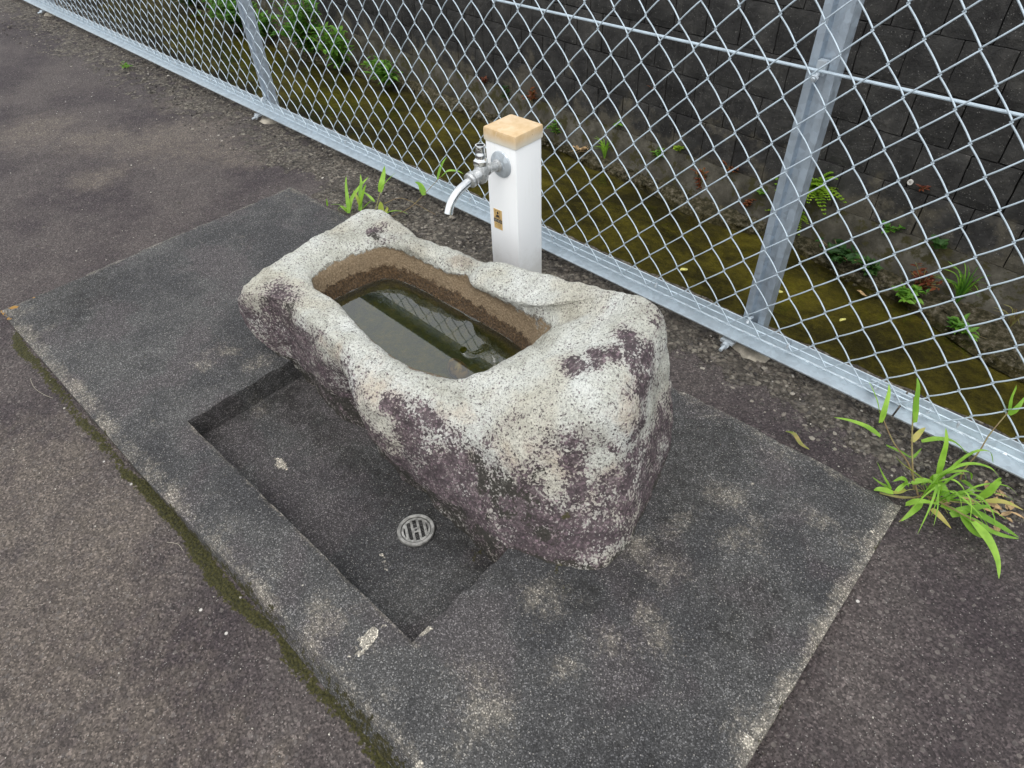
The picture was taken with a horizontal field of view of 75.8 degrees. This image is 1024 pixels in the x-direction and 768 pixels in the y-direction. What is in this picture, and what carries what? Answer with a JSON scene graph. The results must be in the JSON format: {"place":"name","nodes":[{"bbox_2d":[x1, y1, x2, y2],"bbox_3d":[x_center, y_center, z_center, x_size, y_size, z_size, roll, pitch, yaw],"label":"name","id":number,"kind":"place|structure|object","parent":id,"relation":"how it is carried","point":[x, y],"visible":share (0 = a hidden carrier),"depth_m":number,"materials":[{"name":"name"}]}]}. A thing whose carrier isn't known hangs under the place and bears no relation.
{"place":"outdoors","nodes":[
{"label":"outdoors","id":0,"kind":"place"},
{"bbox_2d":[0,73,1010,764],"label":"grit","id":1,"kind":"object","parent":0,"point":[302,585],"visible":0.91,"depth_m":1.18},
{"bbox_2d":[0,0,1023,767],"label":"ground","id":2,"kind":"structure","parent":0,"point":[106,522],"depth_m":1.21,"materials":[{"name":"grey asphalt"}]},
{"bbox_2d":[120,61,133,68],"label":"weed","id":3,"kind":"object","parent":2,"relation":"on","point":[126,65],"visible":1,"depth_m":3.23,"materials":[{"name":"green plant"}]},
{"bbox_2d":[326,158,462,215],"bbox_3d":[-0.378,-0.609,2.046,0.453,0.151,0.143,5,44,8],"label":"crabgrass clump","id":4,"kind":"object","parent":2,"relation":"on","point":[381,183],"visible":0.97,"depth_m":2.08,"materials":[{"name":"green plant"}]},
{"bbox_2d":[0,187,900,767],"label":"concrete pad","id":5,"kind":"object","parent":2,"relation":"on","point":[268,475],"visible":0.64,"depth_m":1.18,"materials":[{"name":"grey concrete"}]},
{"bbox_2d":[397,514,434,546],"bbox_3d":[-0.188,0.294,1.300,0.075,0.024,0.075,31,53,31],"label":"floor drain","id":6,"kind":"object","parent":5,"relation":"in","point":[421,541],"visible":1,"depth_m":1.29,"materials":[{"name":"silver metal"}]},
{"bbox_2d":[237,209,672,569],"bbox_3d":[-0.123,-0.066,1.408,1.064,0.434,0.509,31,53,31],"label":"stone trough","id":7,"kind":"object","parent":5,"relation":"on","point":[542,431],"visible":0.97,"depth_m":1.22,"materials":[{"name":"stone"}]},
{"bbox_2d":[447,358,468,378],"bbox_3d":[-0.115,-0.032,1.395,0.037,0.047,0.058,-32,51,-28],"label":"river stone","id":8,"kind":"object","parent":7,"relation":"in","point":[457,369],"visible":0.93,"depth_m":1.38,"materials":[{"name":"grey stone"}]},
{"bbox_2d":[0,1,1023,528],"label":"gravel","id":9,"kind":"structure","parent":2,"relation":"on","point":[804,403],"depth_m":1.65,"materials":[{"name":"grey gravel"}]},
{"bbox_2d":[483,114,542,272],"bbox_3d":[0.010,-0.407,1.624,0.100,0.466,0.094,31,53,31],"label":"tap post","id":10,"kind":"object","parent":2,"relation":"on","point":[515,206],"visible":0.88,"depth_m":1.54,"materials":[{"name":"white plastic"}]},
{"bbox_2d":[444,143,510,214],"bbox_3d":[-0.086,-0.456,1.442,0.062,0.120,0.182,31,53,31],"label":"water tap","id":11,"kind":"object","parent":10,"relation":"attached to","point":[499,165],"visible":1,"depth_m":1.44,"materials":[{"name":"metal"}]},
{"bbox_2d":[23,0,1023,479],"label":"chain link fence","id":12,"kind":"object","parent":2,"relation":"on","point":[749,334],"visible":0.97,"depth_m":1.43,"materials":[{"name":"metal"}]},
{"bbox_2d":[785,431,808,448],"bbox_3d":[0.576,0.112,1.330,0.013,0.009,0.060,-18,45,-16],"label":"fallen blade","id":13,"kind":"object","parent":2,"relation":"on","point":[797,438],"visible":1,"depth_m":1.33,"materials":[{"name":"yellow plant"}]},
{"bbox_2d":[834,378,1023,576],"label":"crabgrass tuft","id":14,"kind":"object","parent":2,"relation":"on","point":[938,487],"visible":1,"depth_m":1.18,"materials":[{"name":"green plant"}]},
{"bbox_2d":[940,472,1023,531],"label":"leaf litter","id":15,"kind":"object","parent":2,"relation":"on","point":[997,506],"visible":0.62,"depth_m":1.20,"materials":[{"name":"brown plant"}]},
{"bbox_2d":[54,0,1023,441],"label":"canal bed","id":16,"kind":"object","parent":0,"point":[924,356],"visible":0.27,"depth_m":4.95,"materials":[{"name":"green soil"}]},
{"bbox_2d":[171,0,1023,382],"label":"silt bank","id":17,"kind":"structure","parent":16,"relation":"on","point":[995,336],"depth_m":4.56,"materials":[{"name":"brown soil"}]},
{"bbox_2d":[172,0,201,7],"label":"leafy bush","id":18,"kind":"object","parent":17,"relation":"on","point":[190,2],"visible":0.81,"depth_m":9.89,"materials":[{"name":"green plant"}]},
{"bbox_2d":[192,0,257,28],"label":"leafy bush","id":19,"kind":"object","parent":17,"relation":"on","point":[228,16],"visible":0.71,"depth_m":8.78,"materials":[{"name":"green plant"}]},
{"bbox_2d":[233,3,279,40],"bbox_3d":[-3.209,-4.622,8.462,0.490,0.418,0.465,19,47,21],"label":"leafy bush","id":20,"kind":"object","parent":17,"relation":"on","point":[264,21],"visible":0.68,"depth_m":8.45,"materials":[{"name":"green plant"}]},
{"bbox_2d":[266,0,323,55],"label":"leafy bush","id":21,"kind":"object","parent":17,"relation":"on","point":[299,29],"visible":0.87,"depth_m":7.72,"materials":[{"name":"green plant"}]},
{"bbox_2d":[306,22,353,68],"bbox_3d":[-2.035,-3.819,7.506,0.669,0.477,0.448,31,53,31],"label":"leafy bush","id":22,"kind":"object","parent":17,"relation":"on","point":[340,45],"visible":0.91,"depth_m":7.46,"materials":[{"name":"green plant"}]},
{"bbox_2d":[360,55,403,86],"bbox_3d":[-1.399,-3.361,7.090,0.481,0.334,0.446,5,44,8],"label":"leafy bush","id":23,"kind":"object","parent":17,"relation":"on","point":[381,72],"visible":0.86,"depth_m":7.06,"materials":[{"name":"green plant"}]},
{"bbox_2d":[571,145,588,152],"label":"dead weed","id":24,"kind":"object","parent":17,"relation":"on","point":[582,149],"visible":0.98,"depth_m":5.73,"materials":[{"name":"beige plant"}]},
{"bbox_2d":[595,137,611,157],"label":"grass tuft","id":25,"kind":"object","parent":17,"relation":"on","point":[604,149],"visible":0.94,"depth_m":5.56,"materials":[{"name":"green plant"}]},
{"bbox_2d":[742,198,755,207],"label":"red weed","id":26,"kind":"object","parent":17,"relation":"on","point":[746,203],"visible":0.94,"depth_m":4.78,"materials":[{"name":"brown plant"}]},
{"bbox_2d":[815,237,858,263],"bbox_3d":[2.144,-0.868,4.366,0.313,0.128,0.297,31,53,31],"label":"creeper","id":27,"kind":"object","parent":17,"relation":"on","point":[840,254],"visible":0.95,"depth_m":4.36,"materials":[{"name":"green plant"}]},
{"bbox_2d":[851,253,882,275],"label":"creeper","id":28,"kind":"object","parent":17,"relation":"on","point":[872,269],"visible":0.76,"depth_m":4.21,"materials":[{"name":"green plant"}]},
{"bbox_2d":[891,282,929,304],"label":"creeper","id":29,"kind":"object","parent":17,"relation":"on","point":[905,293],"visible":0.94,"depth_m":4.05,"materials":[{"name":"green plant"}]},
{"bbox_2d":[910,262,943,290],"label":"red weed","id":30,"kind":"object","parent":17,"relation":"on","point":[926,283],"visible":0.92,"depth_m":4.07,"materials":[{"name":"brown plant"}]},
{"bbox_2d":[934,261,990,303],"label":"long grass","id":31,"kind":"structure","parent":17,"relation":"on","point":[962,288],"depth_m":3.92,"materials":[{"name":"green plant"}]},
{"bbox_2d":[946,313,983,341],"bbox_3d":[2.633,-0.328,3.827,0.148,0.092,0.243,-9,43,-7],"label":"creeper","id":32,"kind":"object","parent":17,"relation":"on","point":[956,323],"visible":0.84,"depth_m":3.84,"materials":[{"name":"green plant"}]},
{"bbox_2d":[223,0,1023,325],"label":"retaining wall","id":33,"kind":"structure","parent":16,"relation":"on","point":[949,46],"depth_m":4.34,"materials":[{"name":"concrete"}]},
{"bbox_2d":[500,85,510,98],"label":"weed","id":34,"kind":"object","parent":33,"relation":"attached to","point":[504,87],"visible":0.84,"depth_m":6.17,"materials":[{"name":"green plant"}]},
{"bbox_2d":[521,87,535,102],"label":"weed","id":35,"kind":"object","parent":33,"relation":"attached to","point":[532,97],"visible":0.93,"depth_m":5.94,"materials":[{"name":"red plant"}]},
{"bbox_2d":[546,120,560,134],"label":"weed","id":36,"kind":"object","parent":33,"relation":"on","point":[553,126],"visible":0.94,"depth_m":5.89,"materials":[{"name":"green plant"}]},
{"bbox_2d":[650,147,663,158],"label":"weed","id":37,"kind":"object","parent":33,"relation":"on","point":[657,154],"visible":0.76,"depth_m":5.19,"materials":[{"name":"green plant"}]},
{"bbox_2d":[673,145,683,150],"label":"weed","id":38,"kind":"object","parent":33,"relation":"attached to","point":[677,147],"visible":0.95,"depth_m":5.02,"materials":[{"name":"green plant"}]},
{"bbox_2d":[691,167,708,188],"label":"red weed","id":39,"kind":"object","parent":33,"relation":"attached to","point":[699,179],"visible":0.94,"depth_m":5.01,"materials":[{"name":"brown plant"}]},
{"bbox_2d":[722,160,738,172],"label":"red weed","id":40,"kind":"object","parent":33,"relation":"attached to","point":[729,168],"visible":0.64,"depth_m":4.76,"materials":[{"name":"brown plant"}]},
{"bbox_2d":[756,188,764,195],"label":"weed","id":41,"kind":"object","parent":33,"relation":"attached to","point":[760,192],"visible":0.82,"depth_m":4.68,"materials":[{"name":"green plant"}]},
{"bbox_2d":[765,209,808,234],"bbox_3d":[1.896,-1.182,4.542,0.364,0.152,0.229,31,53,31],"label":"fern","id":42,"kind":"object","parent":33,"relation":"attached to","point":[803,216],"visible":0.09,"depth_m":4.48,"materials":[{"name":"green plant"}]},
{"bbox_2d":[775,172,846,214],"bbox_3d":[1.951,-1.295,4.296,0.455,0.221,0.352,5,44,8],"label":"fern","id":43,"kind":"object","parent":33,"relation":"attached to","point":[814,185],"visible":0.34,"depth_m":4.27,"materials":[{"name":"green plant"}]},
{"bbox_2d":[881,220,904,232],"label":"weed","id":44,"kind":"object","parent":33,"relation":"attached to","point":[887,228],"visible":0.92,"depth_m":4.14,"materials":[{"name":"green plant"}]},
{"bbox_2d":[907,179,913,184],"bbox_3d":[2.383,-1.207,3.936,0.032,0.032,0.012,31,53,31],"label":"weep pipe","id":45,"kind":"object","parent":33,"relation":"attached to","point":[910,182],"visible":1,"depth_m":3.93,"materials":[{"name":"grey plastic"}]},
{"bbox_2d":[916,184,930,191],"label":"red weed","id":46,"kind":"object","parent":33,"relation":"attached to","point":[923,188],"visible":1,"depth_m":3.88,"materials":[{"name":"brown plant"}]},
{"bbox_2d":[931,234,948,248],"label":"weed","id":47,"kind":"object","parent":33,"relation":"attached to","point":[940,243],"visible":0.99,"depth_m":3.94,"materials":[{"name":"green plant"}]},
{"bbox_2d":[994,304,1023,327],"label":"long grass","id":48,"kind":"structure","parent":0,"point":[1013,319],"depth_m":3.76,"materials":[{"name":"brown plant"}]}
]}

